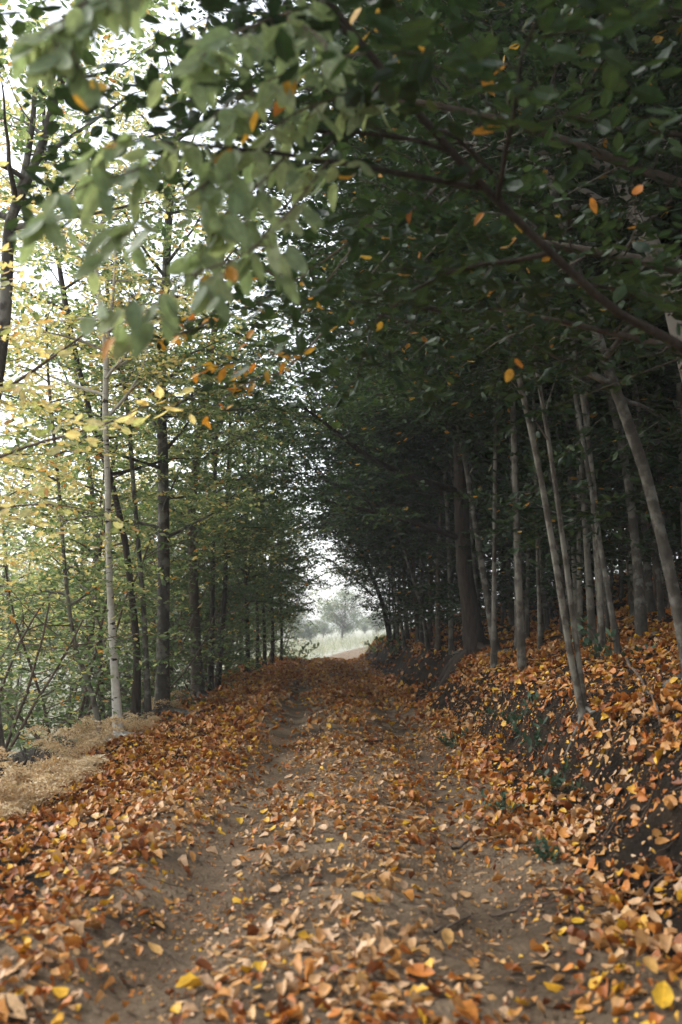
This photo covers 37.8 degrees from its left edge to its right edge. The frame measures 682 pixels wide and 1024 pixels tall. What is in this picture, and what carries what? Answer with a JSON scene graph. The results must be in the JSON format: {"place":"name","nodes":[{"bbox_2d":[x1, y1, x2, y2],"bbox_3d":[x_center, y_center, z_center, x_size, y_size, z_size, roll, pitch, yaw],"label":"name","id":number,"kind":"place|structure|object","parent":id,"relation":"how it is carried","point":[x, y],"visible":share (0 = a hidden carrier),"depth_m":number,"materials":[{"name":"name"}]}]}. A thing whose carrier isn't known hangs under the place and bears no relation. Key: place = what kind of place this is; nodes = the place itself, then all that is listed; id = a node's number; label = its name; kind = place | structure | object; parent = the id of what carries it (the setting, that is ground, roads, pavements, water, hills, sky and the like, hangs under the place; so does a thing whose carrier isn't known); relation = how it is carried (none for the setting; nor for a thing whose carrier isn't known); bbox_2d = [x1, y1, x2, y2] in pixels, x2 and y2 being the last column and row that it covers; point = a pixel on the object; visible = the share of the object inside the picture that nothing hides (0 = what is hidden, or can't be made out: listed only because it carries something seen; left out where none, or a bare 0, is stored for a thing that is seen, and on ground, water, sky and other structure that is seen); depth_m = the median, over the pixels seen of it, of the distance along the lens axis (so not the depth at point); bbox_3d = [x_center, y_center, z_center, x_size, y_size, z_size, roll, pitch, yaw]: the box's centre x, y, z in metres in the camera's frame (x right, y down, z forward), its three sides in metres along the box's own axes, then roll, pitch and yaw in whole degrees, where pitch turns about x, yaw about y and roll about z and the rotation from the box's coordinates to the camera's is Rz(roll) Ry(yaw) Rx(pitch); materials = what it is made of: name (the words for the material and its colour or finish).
{"place":"outdoors","nodes":[
{"label":"outdoors","id":0,"kind":"place"},
{"bbox_2d":[0,610,445,757],"bbox_3d":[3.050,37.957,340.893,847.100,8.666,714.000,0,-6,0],"label":"meadow","id":1,"kind":"structure","parent":0,"point":[357,633],"depth_m":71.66,"materials":[{"name":"green plant"}]},
{"bbox_2d":[0,357,86,745],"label":"field edge tree","id":2,"kind":"object","parent":1,"relation":"on","point":[9,625],"visible":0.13,"depth_m":25.48,"materials":[{"name":"green plant"}]},
{"bbox_2d":[313,587,369,639],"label":"meadow tree","id":3,"kind":"object","parent":1,"relation":"on","point":[345,627],"visible":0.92,"depth_m":123.86,"materials":[{"name":"green plant"}]},
{"bbox_2d":[0,0,677,625],"label":"sky","id":4,"kind":"structure","parent":0,"point":[186,20],"materials":[{"name":"white"}]},
{"bbox_2d":[0,647,681,1023],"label":"path","id":5,"kind":"structure","parent":0,"point":[442,1003],"depth_m":4.59,"materials":[{"name":"soil"}]},
{"bbox_2d":[119,654,451,737],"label":"leaf litter","id":6,"kind":"object","parent":5,"relation":"on","point":[272,674],"visible":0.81,"depth_m":16.74,"materials":[{"name":"brown plant"}]},
{"bbox_2d":[0,655,681,1023],"bbox_3d":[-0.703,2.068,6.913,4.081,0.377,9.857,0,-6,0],"label":"leaf litter","id":7,"kind":"object","parent":5,"relation":"on","point":[465,1008],"visible":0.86,"depth_m":5.00,"materials":[{"name":"brown plant"}]},
{"bbox_2d":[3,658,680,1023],"bbox_3d":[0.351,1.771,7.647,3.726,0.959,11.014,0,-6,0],"label":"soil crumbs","id":8,"kind":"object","parent":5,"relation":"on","point":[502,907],"visible":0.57,"depth_m":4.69,"materials":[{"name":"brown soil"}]},
{"bbox_2d":[652,980,673,1008],"bbox_3d":[1.095,1.640,3.385,0.073,0.059,0.095,0,-6,0],"label":"fallen leaf","id":9,"kind":"object","parent":5,"relation":"on","point":[662,991],"visible":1,"depth_m":3.39,"materials":[{"name":"yellow plant"}]},
{"bbox_2d":[0,563,681,963],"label":"ground","id":10,"kind":"structure","parent":0,"point":[630,845],"depth_m":7.05,"materials":[{"name":"soil"}]},
{"bbox_2d":[0,769,67,810],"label":"bracken clump","id":11,"kind":"object","parent":10,"relation":"on","point":[21,798],"visible":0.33,"depth_m":7.22,"materials":[{"name":"beige plant"}]},
{"bbox_2d":[0,746,85,811],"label":"bracken clump","id":12,"kind":"object","parent":10,"relation":"on","point":[28,790],"visible":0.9,"depth_m":7.26,"materials":[{"name":"beige plant"}]},
{"bbox_2d":[0,579,98,762],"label":"hedge shrub","id":13,"kind":"object","parent":10,"relation":"on","point":[13,636],"visible":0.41,"depth_m":15.92,"materials":[{"name":"green plant"}]},
{"bbox_2d":[22,725,104,761],"bbox_3d":[-2.784,2.338,9.965,0.796,0.462,0.806,-3,-7,23],"label":"bracken clump","id":14,"kind":"object","parent":10,"relation":"on","point":[51,745],"visible":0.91,"depth_m":9.91,"materials":[{"name":"beige plant"}]},
{"bbox_2d":[0,42,128,622],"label":"field edge tree","id":15,"kind":"object","parent":10,"relation":"on","point":[41,468],"visible":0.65,"depth_m":10.97,"materials":[{"name":"yellow plant"}]},
{"bbox_2d":[20,753,108,783],"bbox_3d":[-2.378,2.180,8.356,0.842,0.292,0.833,-4,-8,33],"label":"bracken clump","id":16,"kind":"object","parent":10,"relation":"on","point":[90,767],"visible":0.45,"depth_m":8.34,"materials":[{"name":"beige plant"}]},
{"bbox_2d":[0,625,131,757],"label":"hedge shrub","id":17,"kind":"object","parent":10,"relation":"on","point":[18,727],"visible":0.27,"depth_m":20.17,"materials":[{"name":"green plant"}]},
{"bbox_2d":[0,575,180,769],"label":"hedge shrub","id":18,"kind":"object","parent":10,"relation":"on","point":[32,702],"visible":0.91,"depth_m":11.46,"materials":[{"name":"green plant"}]},
{"bbox_2d":[0,360,180,732],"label":"field edge tree","id":19,"kind":"object","parent":10,"relation":"on","point":[35,628],"visible":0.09,"depth_m":24.05,"materials":[{"name":"green plant"}]},
{"bbox_2d":[0,272,183,742],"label":"crooked tree","id":20,"kind":"object","parent":10,"relation":"on","point":[86,594],"visible":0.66,"depth_m":12.29,"materials":[{"name":"green plant"}]},
{"bbox_2d":[7,375,182,730],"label":"field edge tree","id":21,"kind":"object","parent":10,"relation":"on","point":[72,554],"visible":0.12,"depth_m":20.89,"materials":[{"name":"green plant"}]},
{"bbox_2d":[0,161,195,547],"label":"yellow sapling","id":22,"kind":"object","parent":10,"relation":"on","point":[92,424],"visible":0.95,"depth_m":5.85,"materials":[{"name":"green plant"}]},
{"bbox_2d":[68,713,128,745],"bbox_3d":[-2.581,2.357,10.658,0.594,0.371,0.686,0,-6,-3],"label":"bracken clump","id":23,"kind":"object","parent":10,"relation":"on","point":[102,730],"visible":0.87,"depth_m":10.66,"materials":[{"name":"beige plant"}]},
{"bbox_2d":[0,0,211,786],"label":"dark edge tree","id":24,"kind":"object","parent":10,"relation":"on","point":[7,257],"visible":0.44,"depth_m":8.51,"materials":[{"name":"green plant"}]},
{"bbox_2d":[0,267,211,739],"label":"field edge tree","id":25,"kind":"object","parent":10,"relation":"on","point":[88,617],"visible":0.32,"depth_m":16.64,"materials":[{"name":"green plant"}]},
{"bbox_2d":[0,164,211,718],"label":"field edge tree","id":26,"kind":"object","parent":10,"relation":"on","point":[33,263],"visible":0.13,"depth_m":18.01,"materials":[{"name":"green plant"}]},
{"bbox_2d":[0,15,225,739],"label":"white birch","id":27,"kind":"object","parent":10,"relation":"on","point":[114,671],"visible":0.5,"depth_m":12.38,"materials":[{"name":"green plant"}]},
{"bbox_2d":[6,104,228,718],"bbox_3d":[-3.278,-1.370,14.121,3.274,8.891,3.546,0,-6,0],"label":"tree","id":28,"kind":"object","parent":10,"relation":"on","point":[146,674],"visible":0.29,"depth_m":13.91,"materials":[{"name":"green plant"}]},
{"bbox_2d":[0,19,235,729],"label":"dark left tree","id":29,"kind":"object","parent":10,"relation":"on","point":[135,708],"visible":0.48,"depth_m":14.15,"materials":[{"name":"green plant"}]},
{"bbox_2d":[0,481,249,759],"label":"hedge shrub","id":30,"kind":"object","parent":10,"relation":"on","point":[75,697],"visible":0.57,"depth_m":13.81,"materials":[{"name":"green plant"}]},
{"bbox_2d":[0,517,279,712],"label":"hedge shrub","id":31,"kind":"object","parent":10,"relation":"on","point":[183,629],"visible":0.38,"depth_m":18.74,"materials":[{"name":"green plant"}]},
{"bbox_2d":[0,562,281,713],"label":"hedge shrub","id":32,"kind":"object","parent":10,"relation":"on","point":[185,657],"visible":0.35,"depth_m":16.48,"materials":[{"name":"green plant"}]},
{"bbox_2d":[0,8,287,718],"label":"stout left tree","id":33,"kind":"object","parent":10,"relation":"on","point":[164,498],"visible":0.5,"depth_m":14.50,"materials":[{"name":"green plant"}]},
{"bbox_2d":[84,404,246,695],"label":"field edge tree","id":34,"kind":"object","parent":10,"relation":"on","point":[206,598],"visible":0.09,"depth_m":21.27,"materials":[{"name":"green plant"}]},
{"bbox_2d":[14,187,339,700],"bbox_3d":[-2.461,-1.527,18.257,4.366,10.267,5.637,-4,-8,35],"label":"curved left tree","id":35,"kind":"object","parent":10,"relation":"on","point":[196,691],"visible":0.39,"depth_m":18.02,"materials":[{"name":"green plant"}]},
{"bbox_2d":[122,580,273,691],"bbox_3d":[-3.079,2.766,22.010,3.068,2.436,4.202,-3,-7,23],"label":"hedge shrub","id":36,"kind":"object","parent":10,"relation":"on","point":[229,640],"visible":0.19,"depth_m":21.67,"materials":[{"name":"green plant"}]},
{"bbox_2d":[115,270,311,691],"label":"tree","id":37,"kind":"object","parent":10,"relation":"on","point":[230,496],"visible":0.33,"depth_m":19.39,"materials":[{"name":"green plant"}]},
{"bbox_2d":[120,356,307,681],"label":"field edge tree","id":38,"kind":"object","parent":10,"relation":"on","point":[253,587],"visible":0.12,"depth_m":23.23,"materials":[{"name":"green plant"}]},
{"bbox_2d":[128,535,319,677],"bbox_3d":[-2.883,2.552,25.613,4.544,3.608,6.224,-4,-7,31],"label":"hedge shrub","id":39,"kind":"object","parent":10,"relation":"on","point":[259,621],"visible":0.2,"depth_m":25.34,"materials":[{"name":"green plant"}]},
{"bbox_2d":[150,317,340,687],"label":"tree","id":40,"kind":"object","parent":10,"relation":"on","point":[224,597],"visible":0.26,"depth_m":20.38,"materials":[{"name":"green plant"}]},
{"bbox_2d":[209,395,313,665],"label":"tree","id":41,"kind":"object","parent":10,"relation":"on","point":[264,655],"visible":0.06,"depth_m":28.30,"materials":[{"name":"green plant"}]},
{"bbox_2d":[198,366,333,671],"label":"tree","id":42,"kind":"object","parent":10,"relation":"on","point":[273,570],"visible":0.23,"depth_m":25.29,"materials":[{"name":"green plant"}]},
{"bbox_2d":[203,378,333,669],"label":"tree","id":43,"kind":"object","parent":10,"relation":"on","point":[283,565],"visible":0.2,"depth_m":26.75,"materials":[{"name":"green plant"}]},
{"bbox_2d":[233,436,321,662],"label":"tree","id":44,"kind":"object","parent":10,"relation":"on","point":[272,657],"visible":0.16,"depth_m":29.77,"materials":[{"name":"green plant"}]},
{"bbox_2d":[251,444,364,660],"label":"tree","id":45,"kind":"object","parent":10,"relation":"on","point":[319,583],"visible":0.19,"depth_m":31.64,"materials":[{"name":"green plant"}]},
{"bbox_2d":[223,232,420,651],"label":"slender tree","id":46,"kind":"object","parent":10,"relation":"on","point":[404,645],"visible":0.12,"depth_m":23.99,"materials":[{"name":"green plant"}]},
{"bbox_2d":[240,213,416,641],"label":"leaning tree","id":47,"kind":"object","parent":10,"relation":"on","point":[387,626],"visible":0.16,"depth_m":27.83,"materials":[{"name":"green plant"}]},
{"bbox_2d":[0,0,681,428],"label":"arching tree","id":48,"kind":"object","parent":10,"relation":"on","point":[280,40],"visible":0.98,"depth_m":3.28,"materials":[{"name":"green plant"}]},
{"bbox_2d":[0,622,681,1023],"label":"twig litter","id":49,"kind":"object","parent":10,"relation":"on","point":[426,806],"visible":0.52,"depth_m":5.72,"materials":[{"name":"brown plant"}]},
{"bbox_2d":[194,191,500,659],"bbox_3d":[0.345,-1.964,19.657,4.961,10.037,6.342,-5,-8,39],"label":"slender tree","id":50,"kind":"object","parent":10,"relation":"on","point":[326,480],"visible":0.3,"depth_m":19.59,"materials":[{"name":"green plant"}]},
{"bbox_2d":[227,0,508,655],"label":"slender tree","id":51,"kind":"object","parent":10,"relation":"on","point":[486,591],"visible":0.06,"depth_m":15.06,"materials":[{"name":"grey plant"}]},
{"bbox_2d":[280,287,479,641],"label":"tree","id":52,"kind":"object","parent":10,"relation":"on","point":[414,601],"visible":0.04,"depth_m":25.29,"materials":[{"name":"green plant"}]},
{"bbox_2d":[302,404,478,626],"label":"tree","id":53,"kind":"object","parent":10,"relation":"on","point":[373,535],"visible":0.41,"depth_m":21.49,"materials":[{"name":"green plant"}]},
{"bbox_2d":[296,324,485,641],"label":"tree","id":54,"kind":"object","parent":10,"relation":"on","point":[406,630],"visible":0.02,"depth_m":25.79,"materials":[{"name":"green plant"}]},
{"bbox_2d":[300,158,482,655],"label":"slender tree","id":55,"kind":"object","parent":10,"relation":"on","point":[450,622],"visible":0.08,"depth_m":18.00,"materials":[{"name":"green plant"}]},
{"bbox_2d":[346,509,455,614],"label":"tree","id":56,"kind":"object","parent":10,"relation":"on","point":[395,559],"visible":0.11,"depth_m":26.90,"materials":[{"name":"green plant"}]},
{"bbox_2d":[315,264,490,642],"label":"tree","id":57,"kind":"object","parent":10,"relation":"on","point":[430,581],"visible":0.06,"depth_m":21.64,"materials":[{"name":"green plant"}]},
{"bbox_2d":[289,135,521,530],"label":"tree","id":58,"kind":"object","parent":10,"relation":"on","point":[389,484],"visible":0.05,"depth_m":19.61,"materials":[{"name":"green plant"}]},
{"bbox_2d":[303,300,508,650],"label":"tree","id":59,"kind":"object","parent":10,"relation":"on","point":[437,643],"visible":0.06,"depth_m":19.34,"materials":[{"name":"green plant"}]},
{"bbox_2d":[323,386,489,636],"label":"tree","id":60,"kind":"object","parent":10,"relation":"on","point":[370,531],"visible":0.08,"depth_m":24.64,"materials":[{"name":"green plant"}]},
{"bbox_2d":[284,147,553,626],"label":"tree","id":61,"kind":"object","parent":10,"relation":"on","point":[474,562],"visible":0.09,"depth_m":17.00,"materials":[{"name":"green plant"}]},
{"bbox_2d":[298,270,542,644],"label":"tree","id":62,"kind":"object","parent":10,"relation":"on","point":[421,636],"visible":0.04,"depth_m":22.44,"materials":[{"name":"green plant"}]},
{"bbox_2d":[173,0,669,639],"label":"canopy tree","id":63,"kind":"object","parent":10,"relation":"on","point":[641,624],"visible":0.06,"depth_m":10.97,"materials":[{"name":"green plant"}]},
{"bbox_2d":[332,327,526,632],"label":"tree","id":64,"kind":"object","parent":10,"relation":"on","point":[480,585],"visible":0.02,"depth_m":20.60,"materials":[{"name":"green plant"}]},
{"bbox_2d":[189,0,681,437],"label":"canopy tree","id":65,"kind":"object","parent":10,"relation":"on","point":[634,166],"visible":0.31,"depth_m":5.83,"materials":[{"name":"green plant"}]},
{"bbox_2d":[320,297,557,627],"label":"tree","id":66,"kind":"object","parent":10,"relation":"on","point":[432,503],"visible":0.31,"depth_m":17.30,"materials":[{"name":"green plant"}]},
{"bbox_2d":[337,267,543,588],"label":"tree","id":67,"kind":"object","parent":10,"relation":"on","point":[373,425],"visible":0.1,"depth_m":17.00,"materials":[{"name":"green plant"}]},
{"bbox_2d":[202,0,681,769],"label":"twin stem tree","id":68,"kind":"object","parent":10,"relation":"on","point":[578,682],"visible":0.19,"depth_m":7.69,"materials":[{"name":"green plant"}]},
{"bbox_2d":[211,0,681,381],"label":"mottled tree","id":69,"kind":"object","parent":10,"relation":"on","point":[600,165],"visible":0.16,"depth_m":7.37,"materials":[{"name":"green plant"}]},
{"bbox_2d":[228,11,665,692],"bbox_3d":[1.761,-4.599,15.392,6.674,15.139,7.529,0,-6,0],"label":"rough trunk tree","id":70,"kind":"object","parent":10,"relation":"on","point":[474,637],"visible":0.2,"depth_m":15.06,"materials":[{"name":"green plant"}]},
{"bbox_2d":[221,0,681,693],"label":"edge tree","id":71,"kind":"object","parent":10,"relation":"on","point":[643,470],"visible":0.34,"depth_m":6.96,"materials":[{"name":"green plant"}]},
{"bbox_2d":[261,0,643,671],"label":"tree","id":72,"kind":"object","parent":10,"relation":"on","point":[521,654],"visible":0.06,"depth_m":11.29,"materials":[{"name":"green plant"}]},
{"bbox_2d":[270,0,647,667],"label":"tree","id":73,"kind":"object","parent":10,"relation":"on","point":[486,534],"visible":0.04,"depth_m":12.39,"materials":[{"name":"green plant"}]},
{"bbox_2d":[257,0,681,646],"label":"tree","id":74,"kind":"object","parent":10,"relation":"on","point":[591,618],"visible":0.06,"depth_m":11.20,"materials":[{"name":"green plant"}]},
{"bbox_2d":[352,253,611,629],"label":"tree","id":75,"kind":"object","parent":10,"relation":"on","point":[546,617],"visible":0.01,"depth_m":16.16,"materials":[{"name":"green plant"}]},
{"bbox_2d":[326,151,667,619],"bbox_3d":[3.469,-5.735,14.245,7.056,14.666,6.163,7,-10,-41],"label":"tree","id":76,"kind":"object","parent":10,"relation":"on","point":[631,606],"visible":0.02,"depth_m":13.14,"materials":[{"name":"green plant"}]},
{"bbox_2d":[319,4,681,654],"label":"tree","id":77,"kind":"object","parent":10,"relation":"on","point":[594,517],"visible":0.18,"depth_m":10.31,"materials":[{"name":"green plant"}]},
{"bbox_2d":[336,166,676,640],"bbox_3d":[2.777,-4.359,14.621,5.738,12.602,6.010,-4,-6,37],"label":"tree","id":78,"kind":"object","parent":10,"relation":"on","point":[484,518],"visible":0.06,"depth_m":13.31,"materials":[{"name":"green plant"}]},
{"bbox_2d":[477,691,538,726],"bbox_3d":[1.518,1.831,9.320,0.611,0.357,0.710,0,-6,0],"label":"bramble plant","id":79,"kind":"object","parent":10,"relation":"on","point":[513,717],"visible":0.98,"depth_m":9.24,"materials":[{"name":"green plant"}]},
{"bbox_2d":[357,135,664,600],"bbox_3d":[2.981,-4.505,16.347,5.556,12.684,5.769,3,-7,-28],"label":"tree","id":80,"kind":"object","parent":10,"relation":"on","point":[479,473],"depth_m":15.32,"materials":[{"name":"green plant"}]},
{"bbox_2d":[377,84,655,649],"bbox_3d":[2.320,-1.754,12.546,3.834,7.193,4.389,-2,-4,0],"label":"tree","id":81,"kind":"object","parent":10,"relation":"on","point":[477,406],"visible":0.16,"depth_m":12.28,"materials":[{"name":"green plant"}]},
{"bbox_2d":[360,563,681,701],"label":"leaf litter","id":82,"kind":"object","parent":10,"relation":"on","point":[420,645],"visible":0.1,"depth_m":20.72,"materials":[{"name":"brown plant"}]},
{"bbox_2d":[443,443,611,617],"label":"tree","id":83,"kind":"object","parent":10,"relation":"on","point":[510,596],"visible":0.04,"depth_m":18.48,"materials":[{"name":"green plant"}]},
{"bbox_2d":[385,327,673,638],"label":"tree","id":84,"kind":"object","parent":10,"relation":"on","point":[527,601],"visible":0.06,"depth_m":15.71,"materials":[{"name":"green plant"}]},
{"bbox_2d":[385,33,681,643],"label":"tree","id":85,"kind":"object","parent":10,"relation":"on","point":[659,488],"visible":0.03,"depth_m":10.65,"materials":[{"name":"green plant"}]},
{"bbox_2d":[388,1,681,652],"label":"slender tree","id":86,"kind":"object","parent":10,"relation":"on","point":[601,630],"visible":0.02,"depth_m":10.49,"materials":[{"name":"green plant"}]},
{"bbox_2d":[389,85,681,629],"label":"tree","id":87,"kind":"object","parent":10,"relation":"on","point":[672,387],"visible":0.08,"depth_m":12.67,"materials":[{"name":"green plant"}]},
{"bbox_2d":[394,0,681,402],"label":"tree","id":88,"kind":"object","parent":10,"relation":"on","point":[585,260],"visible":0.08,"depth_m":10.29,"materials":[{"name":"green plant"}]},
{"bbox_2d":[405,0,681,620],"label":"tree","id":89,"kind":"object","parent":10,"relation":"on","point":[660,600],"visible":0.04,"depth_m":11.90,"materials":[{"name":"green plant"}]},
{"bbox_2d":[406,6,681,615],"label":"tree","id":90,"kind":"object","parent":10,"relation":"on","point":[649,595],"visible":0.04,"depth_m":12.20,"materials":[{"name":"green plant"}]},
{"bbox_2d":[418,249,675,634],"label":"tree","id":91,"kind":"object","parent":10,"relation":"on","point":[546,587],"visible":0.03,"depth_m":14.21,"materials":[{"name":"green plant"}]},
{"bbox_2d":[424,185,672,614],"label":"tree","id":92,"kind":"object","parent":10,"relation":"on","point":[574,580],"visible":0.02,"depth_m":13.78,"materials":[{"name":"green plant"}]},
{"bbox_2d":[417,595,681,980],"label":"leaf litter","id":93,"kind":"object","parent":10,"relation":"on","point":[667,864],"visible":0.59,"depth_m":7.19,"materials":[{"name":"orange plant"}]},
{"bbox_2d":[448,147,681,639],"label":"tree","id":94,"kind":"object","parent":10,"relation":"on","point":[579,596],"visible":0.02,"depth_m":12.56,"materials":[{"name":"green plant"}]},
{"bbox_2d":[481,300,681,509],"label":"tree","id":95,"kind":"object","parent":10,"relation":"on","point":[672,382],"visible":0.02,"depth_m":13.84,"materials":[{"name":"green plant"}]},
{"bbox_2d":[486,265,681,593],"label":"tree","id":96,"kind":"object","parent":10,"relation":"on","point":[612,543],"visible":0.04,"depth_m":15.04,"materials":[{"name":"green plant"}]},
{"bbox_2d":[507,9,681,217],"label":"tree","id":97,"kind":"object","parent":10,"relation":"on","point":[667,166],"visible":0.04,"depth_m":6.94,"materials":[{"name":"green plant"}]},
{"bbox_2d":[569,615,655,661],"bbox_3d":[2.329,1.186,9.224,0.855,0.482,0.817,6,-9,-42],"label":"bramble plant","id":98,"kind":"object","parent":10,"relation":"on","point":[596,648],"visible":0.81,"depth_m":9.21,"materials":[{"name":"green plant"}]},
{"bbox_2d":[548,429,681,620],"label":"understory shrub","id":99,"kind":"object","parent":10,"relation":"on","point":[618,527],"visible":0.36,"depth_m":12.18,"materials":[{"name":"green plant"}]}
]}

